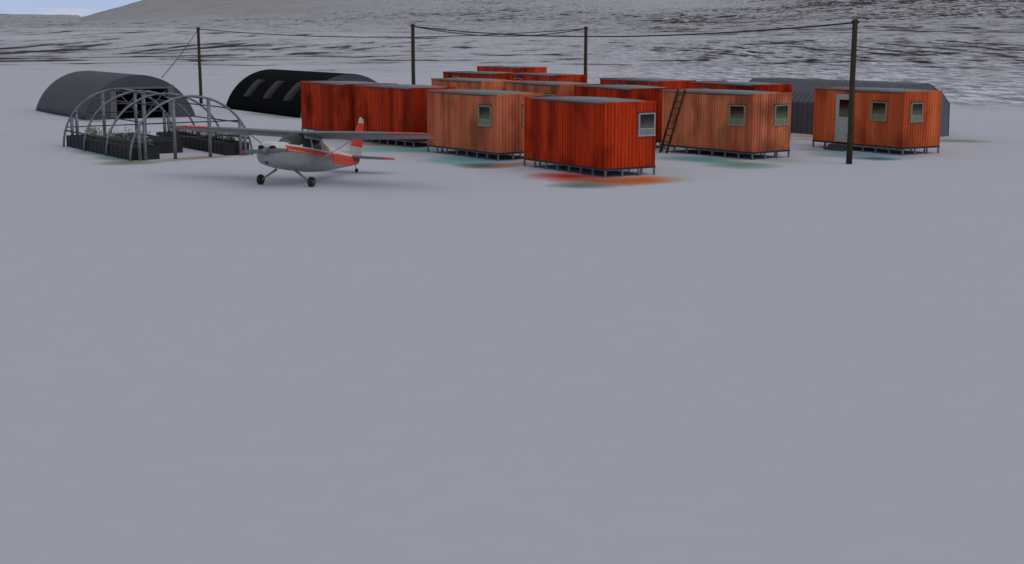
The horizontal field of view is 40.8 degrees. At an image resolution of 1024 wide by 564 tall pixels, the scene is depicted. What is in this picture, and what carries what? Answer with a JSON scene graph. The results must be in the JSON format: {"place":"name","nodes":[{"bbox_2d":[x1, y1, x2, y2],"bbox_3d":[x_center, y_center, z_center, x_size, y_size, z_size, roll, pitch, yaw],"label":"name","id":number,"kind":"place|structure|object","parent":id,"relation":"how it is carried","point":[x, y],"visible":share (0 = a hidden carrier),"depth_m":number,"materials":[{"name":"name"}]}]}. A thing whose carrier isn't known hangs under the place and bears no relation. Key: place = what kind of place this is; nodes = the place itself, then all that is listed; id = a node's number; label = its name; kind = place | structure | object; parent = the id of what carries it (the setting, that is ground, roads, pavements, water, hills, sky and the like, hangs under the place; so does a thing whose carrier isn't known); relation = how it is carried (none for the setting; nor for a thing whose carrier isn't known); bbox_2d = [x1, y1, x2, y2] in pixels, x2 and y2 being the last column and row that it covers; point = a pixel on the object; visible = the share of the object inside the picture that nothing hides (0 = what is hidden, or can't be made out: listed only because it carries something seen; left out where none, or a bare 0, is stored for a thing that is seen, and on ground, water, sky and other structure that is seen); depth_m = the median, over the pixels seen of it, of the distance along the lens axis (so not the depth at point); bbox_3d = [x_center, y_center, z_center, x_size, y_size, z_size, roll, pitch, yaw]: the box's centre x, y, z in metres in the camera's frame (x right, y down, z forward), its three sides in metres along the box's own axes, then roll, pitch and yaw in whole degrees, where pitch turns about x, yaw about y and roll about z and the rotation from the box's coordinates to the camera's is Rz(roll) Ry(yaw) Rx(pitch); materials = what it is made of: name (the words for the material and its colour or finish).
{"place":"outdoors","nodes":[
{"label":"outdoors","id":0,"kind":"place"},
{"bbox_2d":[0,0,140,16],"label":"sky","id":1,"kind":"structure","parent":0,"point":[82,8],"materials":[{"name":"blue"}]},
{"bbox_2d":[0,7,1023,563],"bbox_3d":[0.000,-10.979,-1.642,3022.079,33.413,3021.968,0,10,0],"label":"snow ground","id":2,"kind":"structure","parent":0,"point":[802,353],"depth_m":26.53,"materials":[{"name":"white snow"}]},
{"bbox_2d":[66,125,159,160],"bbox_3d":[-18.858,-6.623,64.596,1.349,1.088,9.270,-7,12,-34],"label":"planting bed","id":3,"kind":"object","parent":2,"relation":"on","point":[117,149],"visible":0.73,"depth_m":63.65,"materials":[{"name":"soil"}]},
{"bbox_2d":[36,70,194,119],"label":"barrel shed","id":4,"kind":"structure","parent":2,"relation":"on","point":[66,95],"depth_m":92.10,"materials":[{"name":"metal"}]},
{"bbox_2d":[112,123,182,153],"bbox_3d":[-17.758,-7.025,66.808,1.244,1.091,6.300,-7,12,-34],"label":"planting bed","id":5,"kind":"object","parent":2,"relation":"on","point":[165,145],"visible":0.52,"depth_m":64.55,"materials":[{"name":"soil"}]},
{"bbox_2d":[63,88,252,160],"bbox_3d":[-17.090,-7.663,65.557,5.848,2.834,9.820,-7,12,-34],"label":"hoop frame","id":6,"kind":"object","parent":2,"relation":"on","point":[144,94],"visible":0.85,"depth_m":63.31,"materials":[{"name":"metal"}]},
{"bbox_2d":[196,27,202,103],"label":"utility pole","id":7,"kind":"object","parent":2,"relation":"on","point":[199,66],"visible":0.91,"depth_m":108.76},
{"bbox_2d":[162,30,197,77],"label":"overhead wire","id":8,"kind":"object","parent":7,"relation":"attached to","point":[179,56],"visible":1,"depth_m":97.69,"materials":[{"name":"grey metal"}]},
{"bbox_2d":[199,28,583,37],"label":"overhead wire","id":9,"kind":"object","parent":7,"relation":"attached to","point":[390,37],"visible":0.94,"depth_m":102.77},
{"bbox_2d":[156,123,248,155],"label":"planting bed","id":10,"kind":"object","parent":2,"relation":"on","point":[226,145],"visible":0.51,"depth_m":65.43,"materials":[{"name":"grey metal"}]},
{"bbox_2d":[226,69,376,117],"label":"barrel shed","id":11,"kind":"structure","parent":2,"relation":"on","point":[273,91],"depth_m":96.50,"materials":[{"name":"black metal"}]},
{"bbox_2d":[176,117,437,186],"bbox_3d":[-7.819,-4.834,51.662,8.309,2.191,8.305,-4,11,-22],"label":"light aircraft","id":12,"kind":"object","parent":2,"relation":"on","point":[297,152],"visible":1,"depth_m":50.88,"materials":[{"name":"paint"}]},
{"bbox_2d":[300,80,388,139],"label":"stilt cabin","id":13,"kind":"object","parent":2,"relation":"on","point":[327,105],"visible":0.49,"depth_m":73.81,"materials":[{"name":"red wood"}]},
{"bbox_2d":[353,83,455,147],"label":"stilt cabin","id":14,"kind":"object","parent":2,"relation":"on","point":[392,107],"visible":0.62,"depth_m":68.47,"materials":[{"name":"red wood"}]},
{"bbox_2d":[410,24,415,84],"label":"utility pole","id":15,"kind":"object","parent":2,"relation":"on","point":[412,53],"visible":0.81,"depth_m":88.93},
{"bbox_2d":[417,27,584,36],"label":"overhead wire","id":16,"kind":"object","parent":15,"relation":"attached to","point":[493,35],"visible":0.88,"depth_m":92.21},
{"bbox_2d":[431,78,519,90],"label":"stilt cabin","id":17,"kind":"object","parent":2,"relation":"on","point":[479,83],"visible":0.3,"depth_m":77.61,"materials":[{"name":"wood"}]},
{"bbox_2d":[443,71,512,79],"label":"stilt cabin","id":18,"kind":"object","parent":2,"relation":"on","point":[477,74],"visible":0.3,"depth_m":92.57,"materials":[{"name":"red wood"}]},
{"bbox_2d":[426,89,542,160],"bbox_3d":[-1.316,-7.275,63.074,2.600,2.954,5.900,-7,13,-35],"label":"stilt cabin","id":19,"kind":"object","parent":2,"relation":"on","point":[486,122],"visible":0.87,"depth_m":61.47,"materials":[{"name":"orange wood"}]},
{"bbox_2d":[477,104,491,126],"bbox_3d":[-1.195,-7.348,60.739,0.100,0.950,1.010,-7,13,-35],"label":"window","id":20,"kind":"structure","parent":19,"relation":"in","point":[484,111],"depth_m":60.71,"materials":[{"name":"white glass"}]},
{"bbox_2d":[522,105,523,125],"bbox_3d":[0.839,-7.396,61.003,0.960,0.950,0.100,-7,13,-35],"label":"window","id":21,"kind":"structure","parent":19,"relation":"in","point":[522,105],"depth_m":60.74,"materials":[{"name":"green paint"}]},
{"bbox_2d":[477,66,546,72],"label":"stilt cabin","id":22,"kind":"object","parent":2,"relation":"on","point":[519,69],"visible":0.3,"depth_m":107.85,"materials":[{"name":"red wood"}]},
{"bbox_2d":[505,80,590,95],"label":"stilt cabin","id":23,"kind":"object","parent":2,"relation":"on","point":[552,88],"visible":0.27,"depth_m":72.97,"materials":[{"name":"wood"}]},
{"bbox_2d":[509,72,587,82],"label":"stilt cabin","id":24,"kind":"object","parent":2,"relation":"on","point":[536,76],"visible":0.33,"depth_m":88.41,"materials":[{"name":"red wood"}]},
{"bbox_2d":[584,26,587,73],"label":"utility pole","id":25,"kind":"object","parent":2,"relation":"on","point":[585,49],"visible":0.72,"depth_m":97.49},
{"bbox_2d":[523,95,656,177],"bbox_3d":[3.104,-6.011,56.092,2.536,2.954,5.900,-7,12,-32],"label":"stilt cabin","id":26,"kind":"object","parent":2,"relation":"on","point":[604,134],"visible":1,"depth_m":54.24,"materials":[{"name":"red wood"}]},
{"bbox_2d":[637,112,655,136],"bbox_3d":[5.285,-6.196,53.981,0.880,0.950,0.100,-7,12,-32],"label":"window","id":27,"kind":"structure","parent":26,"relation":"in","point":[646,120],"depth_m":53.97,"materials":[{"name":"grey paint"}]},
{"bbox_2d":[573,84,675,147],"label":"stilt cabin","id":28,"kind":"object","parent":2,"relation":"on","point":[645,93],"visible":0.37,"depth_m":67.08,"materials":[{"name":"red wood"}]},
{"bbox_2d":[600,77,695,88],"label":"stilt cabin","id":29,"kind":"object","parent":2,"relation":"on","point":[672,83],"visible":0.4,"depth_m":77.84,"materials":[{"name":"red wood"}]},
{"bbox_2d":[659,88,685,152],"bbox_3d":[7.465,-7.495,64.048,1.264,3.026,0.354,3,11,16],"label":"ladder","id":30,"kind":"object","parent":2,"relation":"on","point":[669,121],"visible":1,"depth_m":64.03,"materials":[{"name":"brown wood"}]},
{"bbox_2d":[661,88,791,159],"bbox_3d":[9.813,-7.342,63.442,2.600,2.954,5.900,-8,13,-37],"label":"stilt cabin","id":31,"kind":"object","parent":2,"relation":"on","point":[751,122],"visible":0.98,"depth_m":61.81,"materials":[{"name":"orange wood"}]},
{"bbox_2d":[728,104,745,125],"bbox_3d":[10.002,-7.416,61.112,0.100,0.950,1.010,-8,13,-37],"label":"window","id":32,"kind":"structure","parent":31,"relation":"in","point":[737,112],"depth_m":61.08,"materials":[{"name":"white glass"}]},
{"bbox_2d":[773,104,788,125],"bbox_3d":[12.028,-7.475,61.437,0.960,0.950,0.100,-8,13,-37],"label":"window","id":33,"kind":"structure","parent":31,"relation":"in","point":[781,111],"depth_m":61.41,"materials":[{"name":"green paint"}]},
{"bbox_2d":[688,81,792,139],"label":"stilt cabin","id":34,"kind":"object","parent":2,"relation":"on","point":[755,86],"visible":0.28,"depth_m":72.45,"materials":[{"name":"red wood"}]},
{"bbox_2d":[823,143,846,150],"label":"entrance steps","id":35,"kind":"structure","parent":2,"relation":"on","point":[837,147],"depth_m":65.91,"materials":[{"name":"grey metal"}]},
{"bbox_2d":[748,77,949,136],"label":"barrel shed","id":36,"kind":"structure","parent":2,"relation":"on","point":[802,107],"depth_m":76.47,"materials":[{"name":"grey metal"}]},
{"bbox_2d":[846,19,858,163],"bbox_3d":[14.467,-8.045,58.529,0.263,6.151,0.263,10,14,44],"label":"utility pole","id":37,"kind":"object","parent":2,"relation":"on","point":[850,133],"visible":0.94,"depth_m":58.46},
{"bbox_2d":[413,22,851,36],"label":"overhead wire","id":38,"kind":"object","parent":37,"relation":"attached to","point":[649,35],"visible":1,"depth_m":68.49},
{"bbox_2d":[812,86,942,155],"bbox_3d":[17.383,-7.774,65.832,2.622,2.954,5.900,-7,12,-32],"label":"stilt cabin","id":39,"kind":"object","parent":2,"relation":"on","point":[898,118],"visible":0.85,"depth_m":64.09,"materials":[{"name":"orange wood"}]},
{"bbox_2d":[836,96,848,141],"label":"door","id":40,"kind":"structure","parent":39,"relation":"in","point":[843,101],"depth_m":65.94,"materials":[{"name":"white paint"}]},
{"bbox_2d":[870,100,887,121],"bbox_3d":[17.062,-7.955,63.977,0.100,0.930,0.980,-7,12,-32],"label":"window","id":41,"kind":"structure","parent":39,"relation":"in","point":[878,108],"depth_m":63.97,"materials":[{"name":"white glass"}]},
{"bbox_2d":[909,102,923,122],"bbox_3d":[18.562,-7.795,63.095,0.860,0.930,0.100,-7,12,-32],"label":"window","id":42,"kind":"structure","parent":39,"relation":"in","point":[916,111],"depth_m":63.09,"materials":[{"name":"white glass"}]},
{"bbox_2d":[0,0,1023,24],"bbox_3d":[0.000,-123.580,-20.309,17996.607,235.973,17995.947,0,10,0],"label":"hills","id":43,"kind":"structure","parent":0,"point":[265,11],"depth_m":1938.67,"materials":[{"name":"white snow"}]}
]}

